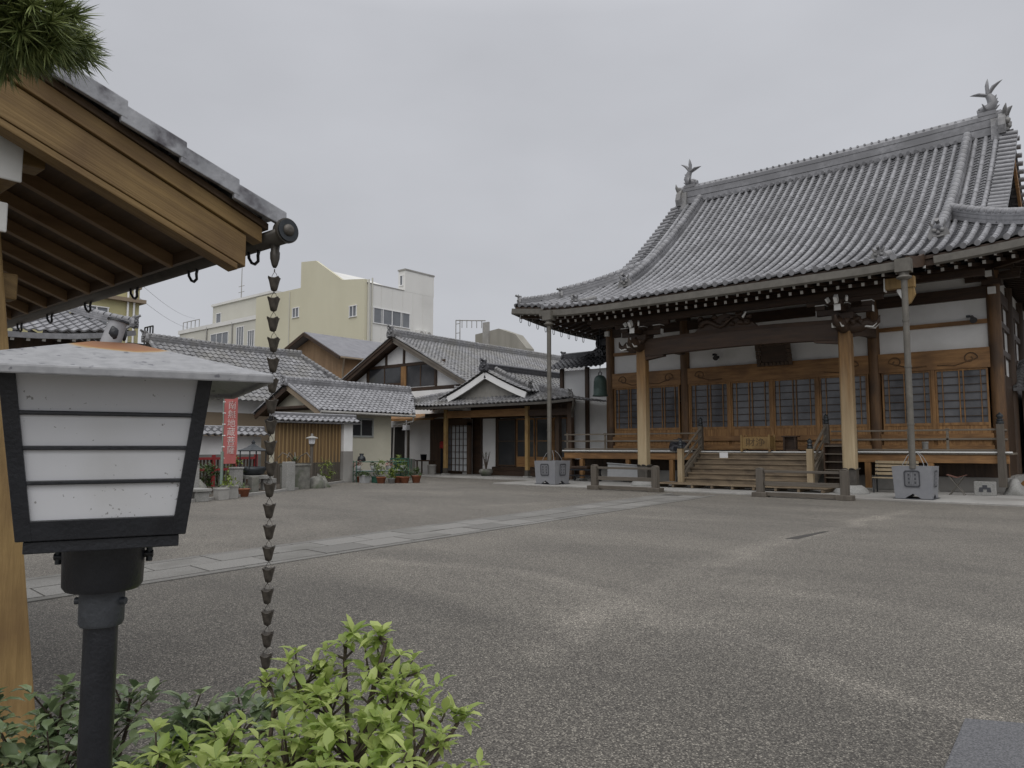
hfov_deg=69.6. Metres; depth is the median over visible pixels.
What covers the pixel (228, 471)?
garden shrub
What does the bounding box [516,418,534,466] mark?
sliding door
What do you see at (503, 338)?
concrete tower
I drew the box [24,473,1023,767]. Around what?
courtyard ground
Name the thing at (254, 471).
incense burner
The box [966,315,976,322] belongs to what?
wall lamp
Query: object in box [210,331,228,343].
window
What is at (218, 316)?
window
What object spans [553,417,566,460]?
sliding door
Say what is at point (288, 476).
grey stone pillar
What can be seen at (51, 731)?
dark leaf shrub
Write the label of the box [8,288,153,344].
yellow building
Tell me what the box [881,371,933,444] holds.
lattice door
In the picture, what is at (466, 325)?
ladder frame
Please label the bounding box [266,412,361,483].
board fence
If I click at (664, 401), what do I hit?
lattice door
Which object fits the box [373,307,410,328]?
window
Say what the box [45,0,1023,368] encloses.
sky
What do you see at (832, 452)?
stairs
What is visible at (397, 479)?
plant pot
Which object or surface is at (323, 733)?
lime shrub
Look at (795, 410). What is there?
lattice door
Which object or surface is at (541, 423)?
sliding door
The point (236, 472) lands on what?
square stone pillar
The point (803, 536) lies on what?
drain slot
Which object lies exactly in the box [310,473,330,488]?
garden rock
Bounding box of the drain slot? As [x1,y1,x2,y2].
[785,531,828,538]
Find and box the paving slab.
[944,718,1023,767]
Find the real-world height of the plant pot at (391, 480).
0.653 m
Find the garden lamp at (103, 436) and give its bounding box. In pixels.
[0,317,272,767]
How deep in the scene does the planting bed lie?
26.16 m
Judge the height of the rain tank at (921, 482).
1.301 m
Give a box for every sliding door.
[497,419,515,466]
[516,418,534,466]
[536,417,552,460]
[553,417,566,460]
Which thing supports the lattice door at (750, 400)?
in the temple hall
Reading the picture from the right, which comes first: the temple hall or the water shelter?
the temple hall
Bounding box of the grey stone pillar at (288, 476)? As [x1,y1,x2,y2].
[281,462,294,490]
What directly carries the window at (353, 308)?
in the cream building at (324, 300)
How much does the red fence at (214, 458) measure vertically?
1.200 m
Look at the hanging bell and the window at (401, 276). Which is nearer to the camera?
the hanging bell
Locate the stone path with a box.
[26,493,715,602]
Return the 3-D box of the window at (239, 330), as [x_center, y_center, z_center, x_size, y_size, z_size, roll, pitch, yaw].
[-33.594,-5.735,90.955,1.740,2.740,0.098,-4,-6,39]
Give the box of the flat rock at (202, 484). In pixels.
[199,479,211,493]
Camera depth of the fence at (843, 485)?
21.27 m
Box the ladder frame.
[455,320,485,338]
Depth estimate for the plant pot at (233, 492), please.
21.27 m
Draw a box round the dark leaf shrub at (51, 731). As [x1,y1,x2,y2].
[0,673,312,767]
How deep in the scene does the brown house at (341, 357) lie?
50.07 m
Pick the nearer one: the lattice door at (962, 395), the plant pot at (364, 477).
the lattice door at (962, 395)
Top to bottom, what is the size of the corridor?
7.024 m
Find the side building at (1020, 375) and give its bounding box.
[1013,359,1023,417]
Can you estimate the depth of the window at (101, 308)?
48.36 m
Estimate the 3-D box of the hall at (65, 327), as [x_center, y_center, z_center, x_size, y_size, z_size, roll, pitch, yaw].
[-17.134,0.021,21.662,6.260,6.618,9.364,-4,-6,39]
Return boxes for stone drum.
[427,464,436,473]
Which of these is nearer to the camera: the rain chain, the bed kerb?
the rain chain
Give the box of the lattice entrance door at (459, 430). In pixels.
[442,419,471,473]
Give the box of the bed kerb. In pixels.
[191,477,392,502]
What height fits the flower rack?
0.945 m
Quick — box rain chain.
[259,244,280,735]
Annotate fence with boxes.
[199,454,257,486]
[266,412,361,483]
[587,464,663,492]
[751,467,854,500]
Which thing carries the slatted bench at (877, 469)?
on the concrete apron
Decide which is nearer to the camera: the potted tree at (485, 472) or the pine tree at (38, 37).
the pine tree at (38, 37)
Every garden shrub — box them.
[199,461,219,488]
[224,456,244,479]
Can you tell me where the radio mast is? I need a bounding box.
[238,267,244,297]
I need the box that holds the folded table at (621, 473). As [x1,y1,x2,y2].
[607,463,637,476]
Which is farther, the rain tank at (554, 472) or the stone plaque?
the rain tank at (554, 472)
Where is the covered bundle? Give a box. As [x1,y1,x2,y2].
[669,438,688,450]
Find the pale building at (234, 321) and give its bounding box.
[178,291,280,345]
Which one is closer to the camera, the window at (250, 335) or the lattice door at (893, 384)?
the lattice door at (893, 384)
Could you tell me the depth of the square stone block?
23.18 m
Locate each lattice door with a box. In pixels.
[614,388,637,445]
[649,385,680,445]
[690,382,729,445]
[731,380,770,444]
[773,377,817,444]
[819,374,869,444]
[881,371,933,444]
[934,367,991,444]
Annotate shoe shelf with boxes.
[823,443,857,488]
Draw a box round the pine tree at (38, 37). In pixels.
[0,0,111,93]
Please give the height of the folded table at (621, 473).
0.724 m
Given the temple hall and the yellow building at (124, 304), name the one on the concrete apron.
the temple hall
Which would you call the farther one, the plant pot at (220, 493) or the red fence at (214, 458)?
the red fence at (214, 458)
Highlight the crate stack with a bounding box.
[390,458,411,477]
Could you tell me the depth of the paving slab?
3.68 m
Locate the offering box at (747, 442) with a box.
[740,435,775,451]
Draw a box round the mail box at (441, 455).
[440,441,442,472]
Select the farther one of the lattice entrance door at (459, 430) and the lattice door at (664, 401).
the lattice entrance door at (459, 430)
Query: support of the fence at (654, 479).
on the courtyard ground
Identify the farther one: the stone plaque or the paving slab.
the stone plaque
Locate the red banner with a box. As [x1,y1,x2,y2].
[220,398,237,485]
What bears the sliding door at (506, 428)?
in the gabled house at (474, 402)
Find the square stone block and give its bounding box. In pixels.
[248,477,258,492]
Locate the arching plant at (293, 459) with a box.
[278,452,310,463]
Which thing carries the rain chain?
hanging from the water shelter
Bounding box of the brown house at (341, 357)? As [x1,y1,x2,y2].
[284,332,381,378]
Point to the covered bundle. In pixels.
(672, 444)
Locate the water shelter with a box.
[0,65,298,765]
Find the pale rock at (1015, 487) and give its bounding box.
[1003,477,1023,495]
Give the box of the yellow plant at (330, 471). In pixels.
[318,457,335,478]
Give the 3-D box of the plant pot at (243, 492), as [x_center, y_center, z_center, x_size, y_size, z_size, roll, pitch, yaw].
[-8.054,3.148,22.127,0.384,0.466,0.393,2,-5,-18]
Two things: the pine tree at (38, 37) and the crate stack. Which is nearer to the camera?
the pine tree at (38, 37)
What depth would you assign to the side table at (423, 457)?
39.28 m
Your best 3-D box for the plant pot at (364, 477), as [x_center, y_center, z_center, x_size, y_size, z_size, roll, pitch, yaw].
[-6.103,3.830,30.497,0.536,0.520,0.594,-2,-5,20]
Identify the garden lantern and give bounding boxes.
[307,434,316,477]
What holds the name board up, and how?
attached to the temple hall
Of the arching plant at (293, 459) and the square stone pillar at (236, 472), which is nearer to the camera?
the square stone pillar at (236, 472)
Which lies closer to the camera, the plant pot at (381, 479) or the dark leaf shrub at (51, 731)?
the dark leaf shrub at (51, 731)
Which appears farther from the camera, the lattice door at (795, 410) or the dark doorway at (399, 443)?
the dark doorway at (399, 443)
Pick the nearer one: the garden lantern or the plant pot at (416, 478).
the garden lantern
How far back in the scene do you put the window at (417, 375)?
41.81 m
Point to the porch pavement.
(475, 476)
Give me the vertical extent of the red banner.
3.100 m
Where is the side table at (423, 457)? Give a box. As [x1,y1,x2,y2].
[415,454,435,473]
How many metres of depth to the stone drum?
38.24 m
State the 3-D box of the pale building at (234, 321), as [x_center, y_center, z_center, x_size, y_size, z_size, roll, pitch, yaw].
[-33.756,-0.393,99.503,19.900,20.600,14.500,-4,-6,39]
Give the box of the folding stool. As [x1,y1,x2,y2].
[946,474,965,494]
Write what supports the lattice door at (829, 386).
in the temple hall
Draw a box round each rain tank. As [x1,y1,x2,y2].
[534,453,569,484]
[891,452,939,499]
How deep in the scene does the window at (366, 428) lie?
34.00 m
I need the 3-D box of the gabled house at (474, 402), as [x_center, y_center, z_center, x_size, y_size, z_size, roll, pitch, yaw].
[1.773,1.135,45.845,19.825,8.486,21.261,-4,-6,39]
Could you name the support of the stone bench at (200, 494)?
on the planting bed
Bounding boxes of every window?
[85,304,109,323]
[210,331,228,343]
[216,313,220,322]
[236,326,243,344]
[247,329,254,345]
[292,307,298,317]
[348,304,356,317]
[348,418,373,436]
[368,367,400,385]
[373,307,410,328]
[399,275,403,285]
[406,364,434,386]
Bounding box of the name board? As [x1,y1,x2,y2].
[755,343,792,366]
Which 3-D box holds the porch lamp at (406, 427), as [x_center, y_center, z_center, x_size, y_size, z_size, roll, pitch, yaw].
[-5.718,2.230,39.901,0.340,0.540,0.300,-4,-6,39]
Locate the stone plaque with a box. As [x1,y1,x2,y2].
[974,481,996,495]
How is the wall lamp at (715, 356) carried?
attached to the temple hall
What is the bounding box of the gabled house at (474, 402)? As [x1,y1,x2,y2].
[342,324,606,479]
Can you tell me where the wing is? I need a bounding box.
[253,374,415,479]
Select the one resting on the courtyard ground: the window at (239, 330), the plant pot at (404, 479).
the plant pot at (404, 479)
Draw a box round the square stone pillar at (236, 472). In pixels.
[229,467,243,493]
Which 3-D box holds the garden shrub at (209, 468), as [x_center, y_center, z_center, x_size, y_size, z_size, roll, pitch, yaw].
[-9.981,2.993,23.813,1.385,1.083,1.344,2,-5,-22]
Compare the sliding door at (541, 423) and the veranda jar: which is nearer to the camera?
the veranda jar
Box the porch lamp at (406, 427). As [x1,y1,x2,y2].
[403,420,409,429]
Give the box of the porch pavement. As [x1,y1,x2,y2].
[410,474,585,480]
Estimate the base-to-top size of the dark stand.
0.570 m
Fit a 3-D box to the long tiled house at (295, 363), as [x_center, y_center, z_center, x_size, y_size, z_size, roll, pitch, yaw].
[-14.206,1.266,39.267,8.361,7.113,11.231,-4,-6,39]
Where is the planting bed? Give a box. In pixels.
[208,481,334,496]
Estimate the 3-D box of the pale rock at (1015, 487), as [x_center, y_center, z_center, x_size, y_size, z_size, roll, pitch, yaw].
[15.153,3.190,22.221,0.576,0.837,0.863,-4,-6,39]
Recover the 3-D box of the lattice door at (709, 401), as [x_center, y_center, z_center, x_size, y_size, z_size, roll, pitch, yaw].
[7.987,1.228,29.802,1.635,2.510,0.065,-4,-6,39]
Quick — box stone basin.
[279,464,310,488]
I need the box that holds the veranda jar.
[922,442,928,448]
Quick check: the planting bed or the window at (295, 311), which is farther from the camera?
the window at (295, 311)
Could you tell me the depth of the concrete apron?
23.09 m
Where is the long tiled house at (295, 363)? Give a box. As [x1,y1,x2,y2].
[140,329,343,474]
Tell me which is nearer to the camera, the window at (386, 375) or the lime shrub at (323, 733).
the lime shrub at (323, 733)
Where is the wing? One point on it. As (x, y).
(373, 407)
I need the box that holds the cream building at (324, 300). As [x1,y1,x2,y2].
[255,261,434,348]
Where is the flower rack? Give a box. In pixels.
[353,460,408,481]
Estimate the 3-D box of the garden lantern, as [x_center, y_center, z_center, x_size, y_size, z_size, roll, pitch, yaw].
[-7.481,2.844,27.496,0.325,1.980,0.325,-4,-6,39]
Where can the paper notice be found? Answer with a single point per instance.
(723, 454)
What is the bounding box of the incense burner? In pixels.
[228,440,276,489]
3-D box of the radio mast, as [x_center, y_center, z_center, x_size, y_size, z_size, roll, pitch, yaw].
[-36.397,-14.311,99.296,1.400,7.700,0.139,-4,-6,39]
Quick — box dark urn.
[357,454,365,460]
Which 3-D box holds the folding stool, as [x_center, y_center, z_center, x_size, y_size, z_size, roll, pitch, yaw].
[13.383,3.032,22.151,0.500,0.618,0.300,-4,-6,39]
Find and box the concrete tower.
[475,322,533,350]
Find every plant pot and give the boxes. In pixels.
[213,488,229,499]
[218,475,239,498]
[238,481,250,496]
[359,470,371,482]
[371,464,386,482]
[373,460,388,482]
[385,468,395,482]
[392,455,404,482]
[399,465,413,482]
[410,467,421,482]
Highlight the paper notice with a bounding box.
[720,452,727,457]
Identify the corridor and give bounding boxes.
[545,335,606,474]
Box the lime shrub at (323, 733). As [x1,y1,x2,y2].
[113,614,490,767]
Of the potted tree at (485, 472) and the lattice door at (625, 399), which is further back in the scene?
the potted tree at (485, 472)
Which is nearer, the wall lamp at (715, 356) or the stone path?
the stone path
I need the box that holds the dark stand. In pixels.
[781,436,799,450]
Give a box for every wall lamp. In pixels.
[712,353,718,359]
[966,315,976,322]
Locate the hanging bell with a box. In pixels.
[593,329,607,396]
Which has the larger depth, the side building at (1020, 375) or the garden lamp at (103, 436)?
the side building at (1020, 375)
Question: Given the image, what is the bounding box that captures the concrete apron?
[493,477,1023,506]
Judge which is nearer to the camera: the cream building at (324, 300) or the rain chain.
the rain chain
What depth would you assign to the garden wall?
28.30 m
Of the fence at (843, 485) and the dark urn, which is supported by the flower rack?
the dark urn
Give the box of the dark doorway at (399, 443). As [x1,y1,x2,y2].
[391,427,404,471]
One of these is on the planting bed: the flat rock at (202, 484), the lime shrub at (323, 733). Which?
the flat rock at (202, 484)
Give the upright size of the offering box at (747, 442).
0.620 m
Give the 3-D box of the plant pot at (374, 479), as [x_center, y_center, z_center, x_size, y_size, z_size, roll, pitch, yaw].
[-5.576,3.718,30.639,0.606,0.769,0.570,-2,-5,23]
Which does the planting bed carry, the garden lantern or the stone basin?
the stone basin
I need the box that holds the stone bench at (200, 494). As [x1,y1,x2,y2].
[192,488,211,501]
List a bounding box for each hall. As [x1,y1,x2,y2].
[8,306,140,348]
[511,79,1023,493]
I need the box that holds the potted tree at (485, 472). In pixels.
[479,453,492,475]
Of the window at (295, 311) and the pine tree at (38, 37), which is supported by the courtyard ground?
the pine tree at (38, 37)
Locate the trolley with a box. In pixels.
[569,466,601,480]
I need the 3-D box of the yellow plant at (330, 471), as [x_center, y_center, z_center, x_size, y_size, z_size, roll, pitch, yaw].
[-7.060,3.234,28.209,0.887,0.924,0.818,-4,-6,39]
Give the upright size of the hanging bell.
3.540 m
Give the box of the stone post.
[194,462,199,487]
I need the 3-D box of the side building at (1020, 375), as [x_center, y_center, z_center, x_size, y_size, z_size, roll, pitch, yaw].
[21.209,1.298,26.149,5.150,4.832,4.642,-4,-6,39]
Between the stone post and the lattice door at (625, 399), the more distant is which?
the lattice door at (625, 399)
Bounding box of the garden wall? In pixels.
[198,425,269,484]
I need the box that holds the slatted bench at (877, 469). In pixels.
[872,460,918,492]

